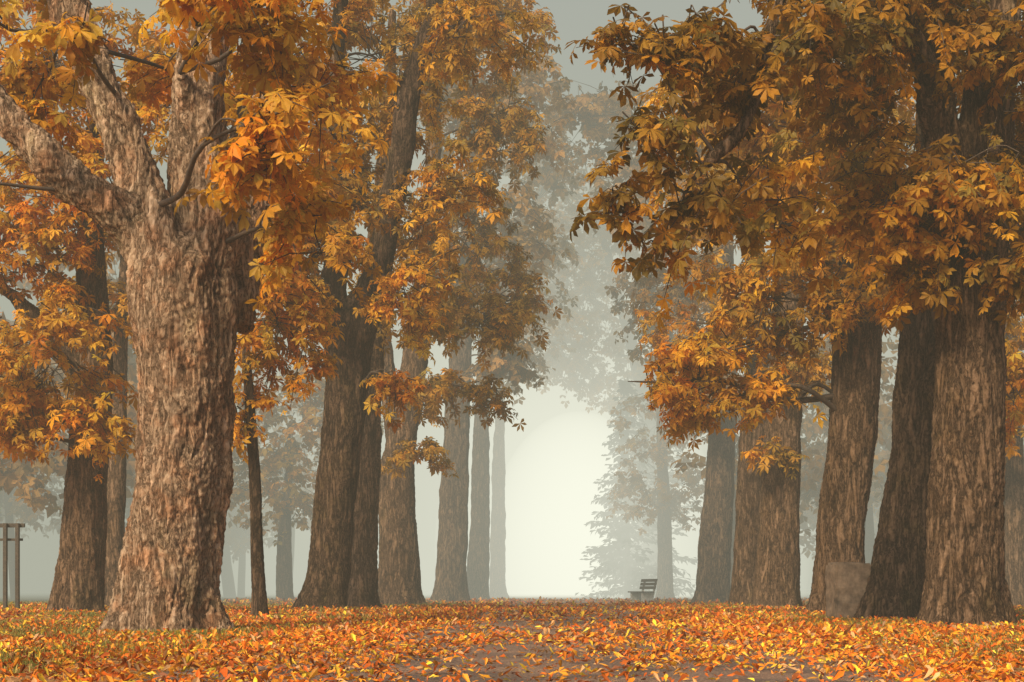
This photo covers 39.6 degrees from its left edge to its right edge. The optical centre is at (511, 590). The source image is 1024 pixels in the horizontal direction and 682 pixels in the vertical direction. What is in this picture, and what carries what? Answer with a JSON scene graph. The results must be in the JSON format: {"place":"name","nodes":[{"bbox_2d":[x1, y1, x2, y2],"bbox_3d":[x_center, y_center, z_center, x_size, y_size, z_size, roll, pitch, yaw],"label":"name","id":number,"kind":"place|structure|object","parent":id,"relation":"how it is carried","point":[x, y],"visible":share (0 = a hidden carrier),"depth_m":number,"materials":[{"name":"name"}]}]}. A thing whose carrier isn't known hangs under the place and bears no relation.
{"place":"outdoors","nodes":[
{"label":"outdoors","id":0,"kind":"place"},
{"bbox_2d":[0,591,1023,681],"bbox_3d":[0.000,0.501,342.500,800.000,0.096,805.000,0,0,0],"label":"ground","id":1,"kind":"structure","parent":0,"point":[34,595],"depth_m":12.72,"materials":[{"name":"orange plant"}]},
{"bbox_2d":[0,523,24,607],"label":"wooden post frame","id":2,"kind":"object","parent":1,"relation":"on","point":[5,539],"visible":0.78,"depth_m":34.95,"materials":[{"name":"brown wood"}]},
{"bbox_2d":[0,230,135,605],"label":"horse chestnut tree","id":3,"kind":"object","parent":1,"relation":"on","point":[116,490],"visible":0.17,"depth_m":41.75,"materials":[{"name":"brown plant"}]},
{"bbox_2d":[0,0,245,612],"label":"horse chestnut tree","id":4,"kind":"object","parent":1,"relation":"on","point":[89,421],"visible":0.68,"depth_m":28.78,"materials":[{"name":"brown plant"}]},
{"bbox_2d":[0,0,397,630],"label":"horse chestnut tree","id":5,"kind":"object","parent":1,"relation":"on","point":[194,244],"visible":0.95,"depth_m":17.30,"materials":[{"name":"beige plant"}]},
{"bbox_2d":[226,60,382,615],"bbox_3d":[-4.069,-4.613,26.453,3.517,10.936,3.299,0,0,-40],"label":"horse chestnut tree","id":6,"kind":"object","parent":1,"relation":"on","point":[290,323],"visible":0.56,"depth_m":25.93,"materials":[{"name":"orange plant"}]},
{"bbox_2d":[229,365,383,599],"bbox_3d":[-9.737,-4.798,64.796,7.668,11.311,5.667,0,0,18],"label":"horse chestnut tree","id":7,"kind":"object","parent":1,"relation":"on","point":[283,502],"visible":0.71,"depth_m":64.48,"materials":[{"name":"grey plant"}]},
{"bbox_2d":[297,0,463,607],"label":"horse chestnut tree","id":8,"kind":"object","parent":1,"relation":"on","point":[363,586],"visible":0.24,"depth_m":37.67,"materials":[{"name":"brown plant"}]},
{"bbox_2d":[263,0,553,610],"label":"horse chestnut tree","id":9,"kind":"object","parent":1,"relation":"on","point":[329,570],"visible":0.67,"depth_m":32.48,"materials":[{"name":"orange plant"}]},
{"bbox_2d":[375,0,563,605],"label":"horse chestnut tree","id":10,"kind":"object","parent":1,"relation":"on","point":[399,577],"visible":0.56,"depth_m":43.62,"materials":[{"name":"brown plant"}]},
{"bbox_2d":[365,27,576,602],"bbox_3d":[-1.837,-10.994,58.113,9.095,24.315,6.848,0,0,0],"label":"horse chestnut tree","id":11,"kind":"object","parent":1,"relation":"on","point":[450,583],"visible":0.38,"depth_m":57.54,"materials":[{"name":"brown plant"}]},
{"bbox_2d":[0,596,1023,681],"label":"fallen leaves","id":12,"kind":"object","parent":1,"relation":"on","point":[426,616],"visible":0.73,"depth_m":12.39,"materials":[{"name":"orange plant"}]},
{"bbox_2d":[0,221,1023,598],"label":"distant trees","id":13,"kind":"object","parent":1,"relation":"on","point":[26,495],"visible":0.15,"depth_m":69.64,"materials":[{"name":"grey plant"}]},
{"bbox_2d":[467,96,588,599],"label":"horse chestnut tree","id":14,"kind":"object","parent":1,"relation":"on","point":[478,561],"visible":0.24,"depth_m":74.61,"materials":[{"name":"grey plant"}]},
{"bbox_2d":[489,130,589,597],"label":"horse chestnut tree","id":15,"kind":"object","parent":1,"relation":"on","point":[497,585],"visible":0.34,"depth_m":91.66,"materials":[{"name":"grey plant"}]},
{"bbox_2d":[535,151,668,564],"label":"horse chestnut tree","id":16,"kind":"object","parent":1,"relation":"on","point":[591,289],"visible":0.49,"depth_m":97.26,"materials":[{"name":"grey plant"}]},
{"bbox_2d":[575,377,680,597],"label":"spruce tree","id":17,"kind":"object","parent":1,"relation":"on","point":[625,568],"visible":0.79,"depth_m":89.52,"materials":[{"name":"grey plant"}]},
{"bbox_2d":[532,78,740,585],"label":"horse chestnut tree","id":18,"kind":"object","parent":1,"relation":"on","point":[594,121],"visible":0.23,"depth_m":65.67,"materials":[{"name":"grey plant"}]},
{"bbox_2d":[628,579,657,602],"bbox_3d":[5.078,0.037,55.020,0.661,0.947,1.800,0,0,-14],"label":"park bench","id":19,"kind":"object","parent":1,"relation":"on","point":[642,595],"visible":0.94,"depth_m":54.77,"materials":[{"name":"wood"}]},
{"bbox_2d":[588,351,700,597],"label":"spruce tree","id":20,"kind":"object","parent":1,"relation":"on","point":[654,547],"visible":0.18,"depth_m":95.68,"materials":[{"name":"grey plant"}]},
{"bbox_2d":[606,370,705,598],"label":"horse chestnut tree","id":21,"kind":"object","parent":1,"relation":"on","point":[666,501],"visible":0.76,"depth_m":79.59,"materials":[{"name":"grey plant"}]},
{"bbox_2d":[626,94,743,602],"bbox_3d":[6.662,-9.295,51.562,5.130,20.401,5.176,0,0,17],"label":"horse chestnut tree","id":22,"kind":"object","parent":1,"relation":"on","point":[714,559],"visible":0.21,"depth_m":51.50,"materials":[{"name":"brown plant"}]},
{"bbox_2d":[634,63,769,604],"bbox_3d":[6.722,-7.603,43.081,5.945,16.983,4.048,0,0,0],"label":"horse chestnut tree","id":23,"kind":"object","parent":1,"relation":"on","point":[747,507],"visible":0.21,"depth_m":42.67,"materials":[{"name":"brown plant"}]},
{"bbox_2d":[628,28,915,612],"bbox_3d":[5.545,-6.780,28.213,6.666,15.387,4.803,0,0,0],"label":"horse chestnut tree","id":24,"kind":"object","parent":1,"relation":"on","point":[843,315],"visible":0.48,"depth_m":27.39,"materials":[{"name":"brown plant"}]},
{"bbox_2d":[565,0,1023,625],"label":"horse chestnut tree","id":25,"kind":"object","parent":1,"relation":"on","point":[955,264],"visible":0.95,"depth_m":18.64,"materials":[{"name":"brown plant"}]},
{"bbox_2d":[639,0,962,607],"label":"horse chestnut tree","id":26,"kind":"object","parent":1,"relation":"on","point":[777,573],"visible":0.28,"depth_m":39.47,"materials":[{"name":"brown plant"}]},
{"bbox_2d":[825,562,871,618],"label":"stone block","id":27,"kind":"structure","parent":1,"relation":"on","point":[846,583],"depth_m":22.75,"materials":[{"name":"brown stone"}]},
{"bbox_2d":[759,2,1023,618],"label":"horse chestnut tree","id":28,"kind":"object","parent":1,"relation":"on","point":[895,581],"visible":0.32,"depth_m":22.64,"materials":[{"name":"brown plant"}]},
{"bbox_2d":[894,298,1023,606],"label":"horse chestnut tree","id":29,"kind":"object","parent":1,"relation":"on","point":[1014,521],"visible":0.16,"depth_m":44.71,"materials":[{"name":"brown plant"}]},
{"bbox_2d":[1004,216,1023,459],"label":"horse chestnut tree","id":30,"kind":"object","parent":1,"relation":"on","point":[1015,409],"visible":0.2,"depth_m":30.77,"materials":[{"name":"brown plant"}]},
{"bbox_2d":[0,0,1023,590],"label":"sky","id":31,"kind":"structure","parent":0,"point":[552,466],"materials":[{"name":"white"}]},
{"bbox_2d":[132,592,953,681],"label":"path","id":32,"kind":"structure","parent":0,"point":[765,674],"depth_m":9.32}
]}

